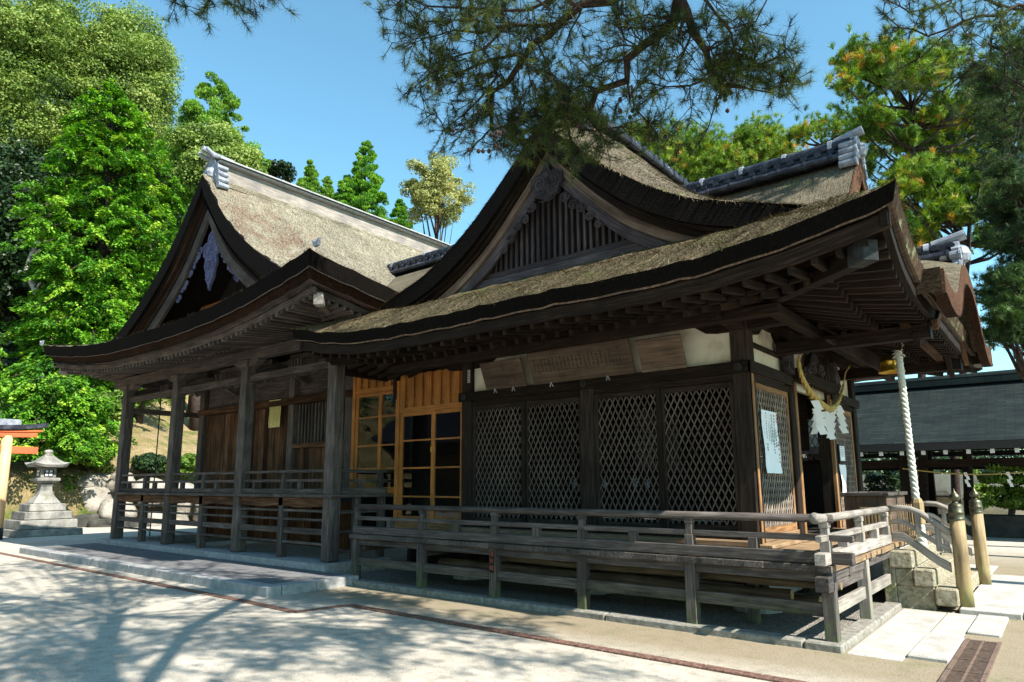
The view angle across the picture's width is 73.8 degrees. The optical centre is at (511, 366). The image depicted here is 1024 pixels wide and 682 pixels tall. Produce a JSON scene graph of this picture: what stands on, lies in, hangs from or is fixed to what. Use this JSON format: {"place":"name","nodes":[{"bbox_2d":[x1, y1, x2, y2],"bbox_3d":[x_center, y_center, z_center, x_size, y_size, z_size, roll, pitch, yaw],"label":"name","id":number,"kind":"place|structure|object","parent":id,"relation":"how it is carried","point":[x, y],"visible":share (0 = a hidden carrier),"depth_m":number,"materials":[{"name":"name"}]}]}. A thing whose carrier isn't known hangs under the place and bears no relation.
{"place":"outdoors","nodes":[
{"label":"outdoors","id":0,"kind":"place"},
{"bbox_2d":[0,249,802,525],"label":"hillside","id":1,"kind":"structure","parent":0,"point":[22,488],"depth_m":28.54,"materials":[{"name":"green plant"}]},
{"bbox_2d":[0,349,19,377],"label":"shrub","id":2,"kind":"object","parent":1,"relation":"on","point":[10,361],"visible":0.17,"depth_m":32.62,"materials":[{"name":"green plant"}]},
{"bbox_2d":[24,240,40,306],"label":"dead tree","id":3,"kind":"object","parent":1,"relation":"on","point":[30,283],"visible":0.22,"depth_m":36.89,"materials":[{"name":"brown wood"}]},
{"bbox_2d":[0,133,98,350],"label":"evergreen tree","id":4,"kind":"object","parent":1,"relation":"on","point":[11,176],"visible":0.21,"depth_m":38.25,"materials":[{"name":"green plant"}]},
{"bbox_2d":[0,263,108,406],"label":"cypress tree","id":5,"kind":"object","parent":1,"relation":"on","point":[33,348],"visible":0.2,"depth_m":31.31,"materials":[{"name":"green plant"}]},
{"bbox_2d":[0,0,116,279],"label":"oak tree","id":6,"kind":"object","parent":1,"relation":"on","point":[33,33],"visible":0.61,"depth_m":43.22,"materials":[{"name":"green plant"}]},
{"bbox_2d":[0,364,138,473],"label":"shrub","id":7,"kind":"object","parent":1,"relation":"on","point":[70,411],"visible":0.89,"depth_m":25.66,"materials":[{"name":"green plant"}]},
{"bbox_2d":[62,474,77,492],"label":"shrub","id":8,"kind":"object","parent":1,"relation":"on","point":[67,483],"visible":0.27,"depth_m":26.79,"materials":[{"name":"green plant"}]},
{"bbox_2d":[0,287,143,358],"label":"evergreen tree","id":9,"kind":"object","parent":1,"relation":"on","point":[14,346],"visible":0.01,"depth_m":38.48,"materials":[{"name":"green plant"}]},
{"bbox_2d":[0,77,174,407],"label":"cypress tree","id":10,"kind":"object","parent":1,"relation":"on","point":[80,235],"visible":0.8,"depth_m":32.42,"materials":[{"name":"green plant"}]},
{"bbox_2d":[62,430,116,472],"bbox_3d":[-17.289,3.390,28.005,2.502,2.069,2.127,-8,-12,38],"label":"shrub","id":11,"kind":"object","parent":1,"relation":"on","point":[107,465],"visible":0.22,"depth_m":27.89,"materials":[{"name":"green plant"}]},
{"bbox_2d":[77,473,110,487],"bbox_3d":[-17.529,4.815,28.477,2.593,0.781,2.498,-8,-12,38],"label":"boulder","id":12,"kind":"object","parent":1,"relation":"on","point":[94,480],"visible":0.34,"depth_m":27.57,"materials":[{"name":"grey stone"}]},
{"bbox_2d":[79,487,113,511],"bbox_3d":[-16.852,5.383,27.584,0.907,1.142,1.316,-8,-12,38],"label":"boulder","id":13,"kind":"object","parent":1,"relation":"on","point":[93,498],"visible":0.56,"depth_m":27.19,"materials":[{"name":"grey stone"}]},
{"bbox_2d":[34,0,185,252],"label":"oak tree","id":14,"kind":"object","parent":1,"relation":"on","point":[140,55],"visible":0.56,"depth_m":48.95,"materials":[{"name":"green plant"}]},
{"bbox_2d":[96,389,137,423],"bbox_3d":[-17.453,1.777,29.993,2.009,1.639,1.821,-8,-12,38],"label":"shrub","id":15,"kind":"object","parent":1,"relation":"on","point":[117,394],"visible":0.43,"depth_m":29.75,"materials":[{"name":"green plant"}]},
{"bbox_2d":[98,499,136,518],"bbox_3d":[-15.867,5.776,27.426,0.892,0.932,1.382,-8,-12,38],"label":"boulder","id":16,"kind":"object","parent":1,"relation":"on","point":[105,509],"visible":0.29,"depth_m":26.99,"materials":[{"name":"grey stone"}]},
{"bbox_2d":[105,472,135,491],"bbox_3d":[-16.051,4.829,28.215,1.145,0.950,1.094,-2,-10,10],"label":"boulder","id":17,"kind":"object","parent":1,"relation":"on","point":[110,484],"visible":0.28,"depth_m":27.84,"materials":[{"name":"grey stone"}]},
{"bbox_2d":[102,151,189,422],"bbox_3d":[-19.638,-4.519,36.590,5.320,15.066,5.605,4,-11,-25],"label":"cypress tree","id":18,"kind":"object","parent":1,"relation":"on","point":[165,195],"visible":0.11,"depth_m":37.19,"materials":[{"name":"green plant"}]},
{"bbox_2d":[130,452,166,473],"bbox_3d":[-15.397,4.100,28.989,1.638,0.981,1.626,-8,-12,38],"label":"shrub","id":19,"kind":"object","parent":1,"relation":"on","point":[145,462],"visible":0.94,"depth_m":28.66,"materials":[{"name":"green plant"}]},
{"bbox_2d":[132,478,164,507],"bbox_3d":[-15.011,5.187,28.163,1.437,1.215,1.331,-8,-12,38],"label":"boulder","id":20,"kind":"object","parent":1,"relation":"on","point":[140,485],"visible":0.32,"depth_m":27.89,"materials":[{"name":"grey stone"}]},
{"bbox_2d":[151,455,194,476],"bbox_3d":[-14.780,4.420,30.074,2.087,1.099,2.000,4,-10,-21],"label":"shrub","id":21,"kind":"object","parent":1,"relation":"on","point":[164,468],"visible":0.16,"depth_m":29.36,"materials":[{"name":"green plant"}]},
{"bbox_2d":[180,453,195,475],"bbox_3d":[-14.011,4.277,29.930,1.668,1.014,1.565,-8,-12,38],"label":"shrub","id":22,"kind":"object","parent":1,"relation":"on","point":[188,459],"visible":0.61,"depth_m":29.42,"materials":[{"name":"green plant"}]},
{"bbox_2d":[140,71,259,411],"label":"cedar tree","id":23,"kind":"object","parent":1,"relation":"on","point":[193,110],"visible":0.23,"depth_m":43.26,"materials":[{"name":"green plant"}]},
{"bbox_2d":[160,117,267,430],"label":"oak tree","id":24,"kind":"object","parent":1,"relation":"on","point":[190,138],"visible":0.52,"depth_m":40.58,"materials":[{"name":"green plant"}]},
{"bbox_2d":[247,140,270,173],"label":"evergreen tree","id":25,"kind":"object","parent":1,"relation":"on","point":[267,161],"visible":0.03,"depth_m":62.40,"materials":[{"name":"green plant"}]},
{"bbox_2d":[263,159,297,182],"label":"evergreen tree","id":26,"kind":"object","parent":1,"relation":"on","point":[281,170],"visible":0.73,"depth_m":65.40,"materials":[{"name":"green plant"}]},
{"bbox_2d":[296,159,321,193],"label":"cedar tree","id":27,"kind":"object","parent":1,"relation":"on","point":[309,181],"visible":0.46,"depth_m":59.12,"materials":[{"name":"green plant"}]},
{"bbox_2d":[318,176,334,197],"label":"cedar tree","id":28,"kind":"object","parent":1,"relation":"on","point":[327,190],"visible":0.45,"depth_m":59.36,"materials":[{"name":"green plant"}]},
{"bbox_2d":[331,174,356,206],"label":"cedar tree","id":29,"kind":"object","parent":1,"relation":"on","point":[338,196],"visible":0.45,"depth_m":56.19,"materials":[{"name":"green plant"}]},
{"bbox_2d":[342,140,389,219],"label":"cedar tree","id":30,"kind":"object","parent":1,"relation":"on","point":[369,196],"visible":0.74,"depth_m":56.41,"materials":[{"name":"green plant"}]},
{"bbox_2d":[388,198,413,229],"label":"cedar tree","id":31,"kind":"object","parent":1,"relation":"on","point":[399,209],"visible":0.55,"depth_m":56.35,"materials":[{"name":"green plant"}]},
{"bbox_2d":[398,151,477,243],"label":"autumn tree","id":32,"kind":"object","parent":1,"relation":"on","point":[434,186],"visible":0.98,"depth_m":50.97,"materials":[{"name":"yellow plant"}]},
{"bbox_2d":[0,516,1023,681],"bbox_3d":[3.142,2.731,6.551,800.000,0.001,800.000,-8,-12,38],"label":"ground","id":33,"kind":"structure","parent":0,"point":[354,649],"depth_m":7.05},
{"bbox_2d":[0,418,48,539],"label":"torii gate","id":34,"kind":"structure","parent":33,"relation":"on","point":[10,429],"depth_m":20.80,"materials":[{"name":"paint"}]},
{"bbox_2d":[3,450,82,537],"bbox_3d":[-15.503,4.147,22.619,1.901,2.780,1.901,-8,-12,38],"label":"stone lantern","id":35,"kind":"object","parent":33,"relation":"on","point":[43,512],"visible":0.99,"depth_m":22.23,"materials":[{"name":"grey stone"}]},
{"bbox_2d":[72,513,99,526],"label":"boulder","id":36,"kind":"object","parent":33,"relation":"on","point":[83,520],"visible":0.17,"depth_m":26.54,"materials":[{"name":"grey stone"}]},
{"bbox_2d":[87,518,130,527],"bbox_3d":[-15.661,6.247,26.807,1.227,0.579,1.638,-37,-37,74],"label":"boulder","id":37,"kind":"object","parent":33,"relation":"on","point":[98,522],"visible":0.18,"depth_m":26.32,"materials":[{"name":"grey stone"}]},
{"bbox_2d":[127,522,149,526],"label":"boulder","id":38,"kind":"object","parent":33,"relation":"on","point":[133,524],"visible":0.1,"depth_m":26.41,"materials":[{"name":"grey stone"}]},
{"bbox_2d":[147,511,189,526],"bbox_3d":[-14.092,6.227,27.666,1.441,0.756,1.994,-1,-10,3],"label":"boulder","id":39,"kind":"object","parent":33,"relation":"on","point":[178,516],"visible":0.14,"depth_m":26.89,"materials":[{"name":"grey stone"}]},
{"bbox_2d":[162,483,193,515],"bbox_3d":[-13.851,5.588,28.613,1.472,1.529,1.655,-8,-12,38],"label":"boulder","id":40,"kind":"object","parent":39,"relation":"on","point":[186,509],"visible":0.14,"depth_m":28.24,"materials":[{"name":"grey stone"}]},
{"bbox_2d":[19,543,358,597],"bbox_3d":[-7.144,4.027,13.703,10.660,0.340,1.670,-8,-12,38],"label":"stone apron","id":41,"kind":"object","parent":33,"relation":"on","point":[260,580],"visible":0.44,"depth_m":12.09,"materials":[{"name":"stone"}]},
{"bbox_2d":[40,146,452,562],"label":"hall","id":42,"kind":"structure","parent":41,"relation":"on","point":[256,267],"depth_m":15.56,"materials":[{"name":"brown wood"}]},
{"bbox_2d":[268,399,280,427],"bbox_3d":[-5.679,1.121,16.323,0.500,0.660,0.020,-8,-12,38],"label":"yellow notice","id":43,"kind":"object","parent":42,"relation":"attached to","point":[274,416],"visible":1,"depth_m":16.30,"materials":[{"name":"paper"}]},
{"bbox_2d":[349,377,395,492],"bbox_3d":[-2.696,1.152,13.696,1.525,2.730,0.105,-8,-12,38],"label":"glass door","id":44,"kind":"structure","parent":42,"relation":"in","point":[362,388],"depth_m":13.92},
{"bbox_2d":[192,504,198,520],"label":"boulder","id":45,"kind":"object","parent":33,"relation":"on","point":[195,517],"visible":0.06,"depth_m":28.42,"materials":[{"name":"grey stone"}]},
{"bbox_2d":[156,0,302,39],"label":"pine tree","id":46,"kind":"object","parent":33,"relation":"on","point":[227,3],"visible":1,"depth_m":6.55,"materials":[{"name":"green plant"}]},
{"bbox_2d":[96,534,389,573],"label":"granite plinth","id":47,"kind":"structure","parent":33,"relation":"on","point":[181,546],"depth_m":13.81,"materials":[{"name":"grey stone"}]},
{"bbox_2d":[0,552,806,681],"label":"drain cover","id":48,"kind":"object","parent":33,"relation":"on","point":[748,674],"visible":1,"depth_m":7.52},
{"bbox_2d":[3,565,914,681],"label":"fallen needles","id":49,"kind":"object","parent":33,"relation":"on","point":[374,627],"visible":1,"depth_m":6.98,"materials":[{"name":"plant"}]},
{"bbox_2d":[360,0,821,189],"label":"pine tree","id":50,"kind":"object","parent":33,"relation":"on","point":[550,107],"visible":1,"depth_m":7.05,"materials":[{"name":"green plant"}]},
{"bbox_2d":[345,556,885,638],"bbox_3d":[2.619,3.804,12.328,8.220,0.235,8.300,-8,-12,38],"label":"gravel bed","id":51,"kind":"object","parent":33,"relation":"on","point":[804,625],"depth_m":9.06,"materials":[{"name":"grey gravel"}]},
{"bbox_2d":[352,579,901,653],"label":"stone kerb","id":52,"kind":"structure","parent":33,"relation":"on","point":[856,632],"depth_m":7.76,"materials":[{"name":"grey stone"}]},
{"bbox_2d":[292,83,992,642],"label":"worship hall","id":53,"kind":"structure","parent":33,"relation":"on","point":[752,283],"depth_m":9.61,"materials":[{"name":"wood"}]},
{"bbox_2d":[393,369,461,524],"bbox_3d":[-1.513,1.450,12.472,1.755,2.760,0.105,-8,-12,38],"label":"glass door","id":54,"kind":"structure","parent":53,"relation":"in","point":[435,392],"depth_m":12.60,"materials":[{"name":"orange wood"}]},
{"bbox_2d":[468,370,470,382],"bbox_3d":[-0.751,0.168,11.939,0.050,0.220,0.018,-8,-12,38],"label":"name tag","id":55,"kind":"object","parent":53,"relation":"attached to","point":[469,372],"visible":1,"depth_m":11.94,"materials":[{"name":"white"}]},
{"bbox_2d":[490,551,493,572],"bbox_3d":[-0.277,2.669,9.342,0.072,0.290,0.010,-8,-12,38],"label":"fire hydrant sign","id":56,"kind":"object","parent":53,"relation":"attached to","point":[491,561],"visible":1,"depth_m":9.34,"materials":[{"name":"red paint"}]},
{"bbox_2d":[472,401,526,522],"bbox_3d":[-0.223,1.596,11.357,1.130,1.961,0.045,-8,-12,38],"label":"lattice door","id":57,"kind":"structure","parent":53,"relation":"in","point":[522,405],"depth_m":11.34,"materials":[{"name":"brown wood"}]},
{"bbox_2d":[480,358,526,392],"bbox_3d":[-0.147,0.157,11.229,0.860,0.508,0.208,-8,-12,38],"label":"notice board","id":58,"kind":"object","parent":53,"relation":"attached to","point":[506,373],"visible":1,"depth_m":11.21,"materials":[{"name":"brown wood"}]},
{"bbox_2d":[526,396,581,524],"bbox_3d":[0.657,1.484,10.722,1.130,1.961,0.045,-8,-12,38],"label":"lattice door","id":59,"kind":"structure","parent":53,"relation":"in","point":[568,400],"depth_m":10.73,"materials":[{"name":"brown wood"}]},
{"bbox_2d":[527,338,635,386],"bbox_3d":[1.005,-0.035,10.320,1.820,0.570,0.212,-8,-12,38],"label":"notice board","id":60,"kind":"object","parent":53,"relation":"attached to","point":[606,359],"visible":1,"depth_m":10.26,"materials":[{"name":"brown wood"}]},
{"bbox_2d":[438,557,793,598],"bbox_3d":[0.950,2.734,8.926,5.256,0.155,0.164,-8,-12,38],"label":"stored pole","id":61,"kind":"object","parent":53,"relation":"attached to","point":[703,586],"visible":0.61,"depth_m":8.46,"materials":[{"name":"brown wood"}]},
{"bbox_2d":[594,388,666,527],"bbox_3d":[1.680,1.330,9.849,1.095,1.961,0.045,-8,-12,38],"label":"lattice door","id":62,"kind":"structure","parent":53,"relation":"in","point":[656,392],"depth_m":9.83,"materials":[{"name":"brown wood"}]},
{"bbox_2d":[633,403,680,469],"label":"lattice door","id":63,"kind":"structure","parent":53,"relation":"in","point":[635,407],"depth_m":12.53,"materials":[{"name":"brown wood"}]},
{"bbox_2d":[635,334,686,372],"bbox_3d":[2.063,-0.183,9.470,0.670,0.448,0.229,-8,-12,38],"label":"notice board","id":64,"kind":"object","parent":53,"relation":"attached to","point":[661,353],"visible":1,"depth_m":9.45,"materials":[{"name":"brown wood"}]},
{"bbox_2d":[507,557,842,589],"bbox_3d":[1.548,2.477,8.324,4.586,0.105,0.114,-8,-12,38],"label":"stored pole","id":65,"kind":"object","parent":53,"relation":"attached to","point":[746,579],"visible":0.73,"depth_m":7.99,"materials":[{"name":"brown wood"}]},
{"bbox_2d":[661,382,740,530],"bbox_3d":[2.533,1.222,9.236,1.095,1.961,0.045,-8,-12,38],"label":"lattice door","id":66,"kind":"structure","parent":53,"relation":"in","point":[714,386],"depth_m":9.23,"materials":[{"name":"brown wood"}]},
{"bbox_2d":[759,402,785,475],"bbox_3d":[3.579,1.009,9.335,0.059,0.995,0.823,-8,-12,38],"label":"poster","id":67,"kind":"object","parent":53,"relation":"attached to","point":[771,441],"visible":1,"depth_m":9.24,"materials":[{"name":"white paper"}]},
{"bbox_2d":[756,383,796,532],"bbox_3d":[3.647,1.272,9.467,0.045,1.991,1.420,-8,-12,38],"label":"lattice door","id":68,"kind":"structure","parent":53,"relation":"in","point":[781,395],"depth_m":9.57,"materials":[{"name":"brown wood"}]},
{"bbox_2d":[761,415,842,464],"bbox_3d":[5.636,1.516,13.963,2.100,0.973,0.045,-8,-12,38],"label":"lattice door","id":69,"kind":"structure","parent":53,"relation":"in","point":[804,462],"depth_m":13.64,"materials":[{"name":"brown wood"}]},
{"bbox_2d":[794,594,821,601],"bbox_3d":[2.306,2.703,8.215,2.660,0.176,0.186,-8,-12,38],"label":"stored pole","id":70,"kind":"object","parent":53,"relation":"attached to","point":[815,598],"visible":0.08,"depth_m":7.44,"materials":[{"name":"wood"}]},
{"bbox_2d":[797,354,849,439],"bbox_3d":[5.059,0.467,10.915,0.286,1.412,2.657,-8,-12,38],"label":"sacred straw rope","id":71,"kind":"object","parent":53,"relation":"hanging from","point":[826,417],"visible":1,"depth_m":10.60,"materials":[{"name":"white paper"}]},
{"bbox_2d":[837,444,845,462],"bbox_3d":[5.840,1.540,12.084,0.033,0.330,0.380,-8,-12,38],"label":"framed notice","id":72,"kind":"object","parent":53,"relation":"attached to","point":[841,453],"visible":1,"depth_m":12.02,"materials":[{"name":"black"}]},
{"bbox_2d":[839,465,846,491],"bbox_3d":[5.832,1.976,11.991,0.030,0.500,0.340,-8,-12,38],"label":"white notice sheet","id":73,"kind":"object","parent":53,"relation":"hanging from","point":[843,471],"visible":0.92,"depth_m":12.02,"materials":[{"name":"paper"}]},
{"bbox_2d":[835,410,857,520],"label":"lattice door","id":74,"kind":"structure","parent":53,"relation":"in","point":[847,414],"depth_m":12.64,"materials":[{"name":"brown wood"}]},
{"bbox_2d":[840,491,910,538],"bbox_3d":[5.511,2.225,10.311,0.640,0.656,1.480,-8,-12,38],"label":"offering box","id":75,"kind":"object","parent":53,"relation":"on","point":[855,500],"visible":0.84,"depth_m":9.88,"materials":[{"name":"brown wood"}]},
{"bbox_2d":[860,504,916,538],"bbox_3d":[5.184,2.131,9.413,0.660,0.470,0.095,-8,-12,38],"label":"slatted barrier","id":76,"kind":"object","parent":53,"relation":"on","point":[914,536],"visible":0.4,"depth_m":9.34,"materials":[{"name":"brown wood"}]},
{"bbox_2d":[878,352,905,373],"bbox_3d":[5.950,-0.200,10.738,0.380,0.590,0.377,-8,-12,38],"label":"bell","id":77,"kind":"object","parent":53,"relation":"hanging from","point":[887,362],"visible":0.69,"depth_m":10.62,"materials":[{"name":"yellow metal"}]},
{"bbox_2d":[892,343,926,545],"bbox_3d":[5.908,1.135,10.158,0.234,3.396,0.189,-8,-12,38],"label":"bell rope","id":78,"kind":"object","parent":53,"relation":"hanging from","point":[917,502],"visible":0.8,"depth_m":10.13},
{"bbox_2d":[620,109,701,157],"bbox_3d":[7.659,-3.192,34.841,5.308,21.211,5.605,-2,-10,8],"label":"pine tree","id":79,"kind":"object","parent":33,"relation":"on","point":[654,147],"visible":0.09,"depth_m":35.06,"materials":[{"name":"green plant"}]},
{"bbox_2d":[658,118,757,182],"bbox_3d":[9.390,-2.592,32.953,6.516,19.376,5.355,0,-10,-1],"label":"pine tree","id":80,"kind":"object","parent":33,"relation":"on","point":[712,159],"visible":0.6,"depth_m":32.83,"materials":[{"name":"green plant"}]},
{"bbox_2d":[719,109,809,169],"bbox_3d":[12.782,-3.154,33.664,4.825,20.695,5.672,-1,-10,6],"label":"pine tree","id":81,"kind":"object","parent":33,"relation":"on","point":[762,137],"visible":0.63,"depth_m":33.80,"materials":[{"name":"green plant"}]},
{"bbox_2d":[776,99,880,150],"bbox_3d":[13.746,-2.736,28.198,4.444,18.021,3.623,-8,-12,38],"label":"pine tree","id":82,"kind":"object","parent":33,"relation":"on","point":[801,131],"visible":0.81,"depth_m":29.33,"materials":[{"name":"green plant"}]},
{"bbox_2d":[726,369,1023,522],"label":"green roofed hall","id":83,"kind":"structure","parent":33,"relation":"on","point":[980,411],"depth_m":21.01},
{"bbox_2d":[863,470,900,490],"bbox_3d":[14.739,5.074,26.974,1.640,2.170,2.729,-8,-12,38],"label":"hedge","id":84,"kind":"object","parent":33,"relation":"on","point":[888,478],"visible":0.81,"depth_m":26.46,"materials":[{"name":"green plant"}]},
{"bbox_2d":[822,21,1014,522],"bbox_3d":[14.369,-3.465,23.015,7.944,17.704,4.362,1,-10,-7],"label":"pine tree","id":85,"kind":"object","parent":33,"relation":"on","point":[876,120],"visible":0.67,"depth_m":23.26,"materials":[{"name":"green plant"}]},
{"bbox_2d":[837,96,1019,503],"bbox_3d":[16.733,-2.690,25.880,7.777,17.120,4.121,0,-10,-4],"label":"pine tree","id":86,"kind":"object","parent":33,"relation":"on","point":[940,138],"visible":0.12,"depth_m":26.28,"materials":[{"name":"green plant"}]},
{"bbox_2d":[859,0,1023,173],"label":"pine tree","id":87,"kind":"object","parent":33,"relation":"on","point":[1001,28],"visible":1,"depth_m":10.52,"materials":[{"name":"green plant"}]},
{"bbox_2d":[861,449,1023,474],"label":"distant trees","id":88,"kind":"object","parent":33,"relation":"on","point":[979,470],"visible":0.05,"depth_m":63.45,"materials":[{"name":"green plant"}]},
{"bbox_2d":[862,473,1023,514],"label":"garden wall","id":89,"kind":"structure","parent":33,"relation":"on","point":[942,482],"depth_m":26.78,"materials":[{"name":"paint"}]},
{"bbox_2d":[870,145,1017,513],"bbox_3d":[14.765,-1.357,22.171,6.972,13.255,3.721,1,-10,-10],"label":"pine tree","id":90,"kind":"object","parent":33,"relation":"on","point":[925,177],"visible":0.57,"depth_m":22.25,"materials":[{"name":"green plant"}]},
{"bbox_2d":[947,457,980,473],"bbox_3d":[21.161,5.593,31.886,1.523,2.750,2.854,-8,-12,38],"label":"hedge","id":91,"kind":"object","parent":33,"relation":"on","point":[975,471],"visible":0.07,"depth_m":31.65,"materials":[{"name":"green plant"}]},
{"bbox_2d":[938,638,1001,681],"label":"drain grate","id":92,"kind":"object","parent":33,"relation":"on","point":[972,660],"visible":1,"depth_m":6.06,"materials":[{"name":"brown metal"}]},
{"bbox_2d":[962,483,993,509],"bbox_3d":[17.859,5.208,26.017,1.233,1.558,2.466,-8,-12,38],"label":"hedge","id":93,"kind":"object","parent":33,"relation":"on","point":[977,488],"visible":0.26,"depth_m":25.23,"materials":[{"name":"green plant"}]},
{"bbox_2d":[938,513,1023,537],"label":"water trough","id":94,"kind":"object","parent":33,"relation":"on","point":[1004,525],"visible":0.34,"depth_m":19.78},
{"bbox_2d":[945,1,1023,191],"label":"pine tree","id":95,"kind":"object","parent":33,"relation":"on","point":[988,86],"visible":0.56,"depth_m":16.56,"materials":[{"name":"green plant"}]},
{"bbox_2d":[957,142,1023,379],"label":"pine tree","id":96,"kind":"object","parent":33,"relation":"on","point":[1000,294],"visible":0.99,"depth_m":14.25,"materials":[{"name":"green plant"}]},
{"bbox_2d":[975,464,1023,514],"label":"clipped pine","id":97,"kind":"object","parent":33,"relation":"on","point":[1011,499],"visible":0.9,"depth_m":19.66,"materials":[{"name":"green plant"}]},
{"bbox_2d":[0,0,1023,473],"label":"sky","id":98,"kind":"structure","parent":0,"point":[315,86],"materials":[{"name":"blue"}]},
{"bbox_2d":[847,564,1023,663],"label":"stone pavement","id":99,"kind":"structure","parent":0,"point":[903,634],"depth_m":7.58,"materials":[{"name":"white stone"}]},
{"bbox_2d":[936,491,950,496],"bbox_3d":[17.153,5.372,27.075,1.230,1.597,1.074,-8,-12,38],"label":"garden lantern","id":100,"kind":"object","parent":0,"point":[943,493],"visible":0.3,"depth_m":26.75,"materials":[{"name":"grey stone"}]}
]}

